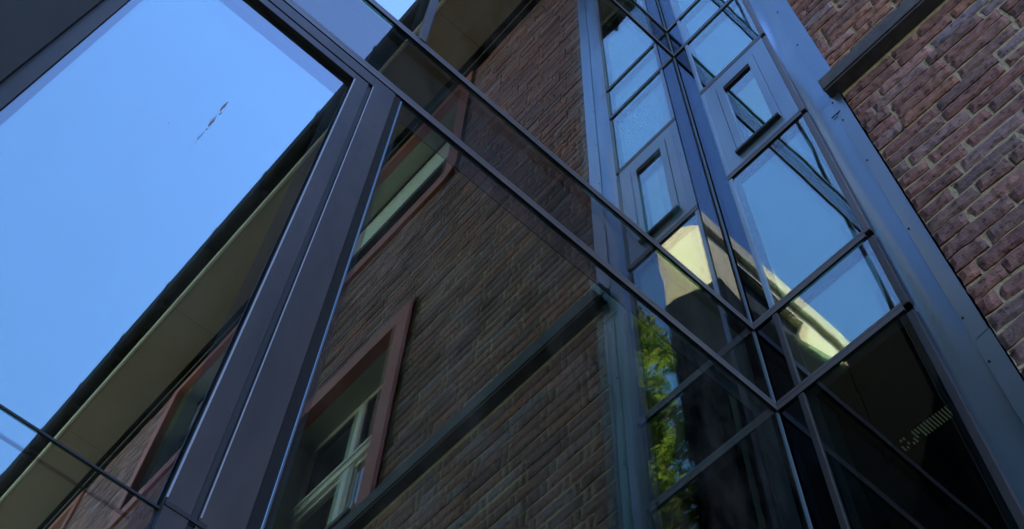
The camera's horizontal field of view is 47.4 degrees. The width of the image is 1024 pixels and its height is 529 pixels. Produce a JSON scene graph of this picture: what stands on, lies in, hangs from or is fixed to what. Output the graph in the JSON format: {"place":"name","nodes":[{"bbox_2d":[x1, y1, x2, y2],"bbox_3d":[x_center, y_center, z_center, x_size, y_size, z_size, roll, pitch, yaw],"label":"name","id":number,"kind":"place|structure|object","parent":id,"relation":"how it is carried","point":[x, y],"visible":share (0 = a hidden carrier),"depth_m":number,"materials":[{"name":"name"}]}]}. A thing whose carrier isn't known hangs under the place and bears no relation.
{"place":"outdoors","nodes":[
{"label":"outdoors","id":0,"kind":"place"},
{"bbox_2d":[787,0,1023,376],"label":"brick building","id":1,"kind":"structure","parent":0,"point":[931,92],"depth_m":3.97,"materials":[{"name":"brick"}]},
{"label":"ground","id":2,"kind":"structure","parent":0,"visible":0},
{"bbox_2d":[0,0,815,528],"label":"glass facade","id":3,"kind":"structure","parent":2,"relation":"on","point":[404,264],"depth_m":2.48,"materials":[{"name":"glass"}]},
{"bbox_2d":[139,102,227,138],"bbox_3d":[-0.656,-0.321,2.352,0.128,0.271,0.001,39,-67,-17],"label":"dried smear","id":4,"kind":"object","parent":3,"relation":"attached to","point":[213,120],"visible":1,"depth_m":2.39},
{"bbox_2d":[150,0,394,528],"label":"window frame","id":5,"kind":"structure","parent":3,"relation":"in","point":[217,480],"depth_m":2.03,"materials":[{"name":"metal"}]},
{"bbox_2d":[659,0,1023,528],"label":"glass bay","id":6,"kind":"object","parent":2,"relation":"on","point":[859,375],"visible":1,"depth_m":3.81,"materials":[{"name":"glass"}]},
{"bbox_2d":[747,0,1023,509],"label":"metal flashing","id":7,"kind":"object","parent":6,"relation":"attached to","point":[986,377],"visible":1,"depth_m":3.56,"materials":[{"name":"metal"}]},
{"bbox_2d":[887,400,953,455],"bbox_3d":[1.319,0.471,3.612,0.062,0.025,0.340,39,-67,-17],"label":"louvre light","id":8,"kind":"object","parent":6,"relation":"attached to","point":[922,428],"visible":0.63,"depth_m":3.62,"materials":[{"name":"grey metal"}]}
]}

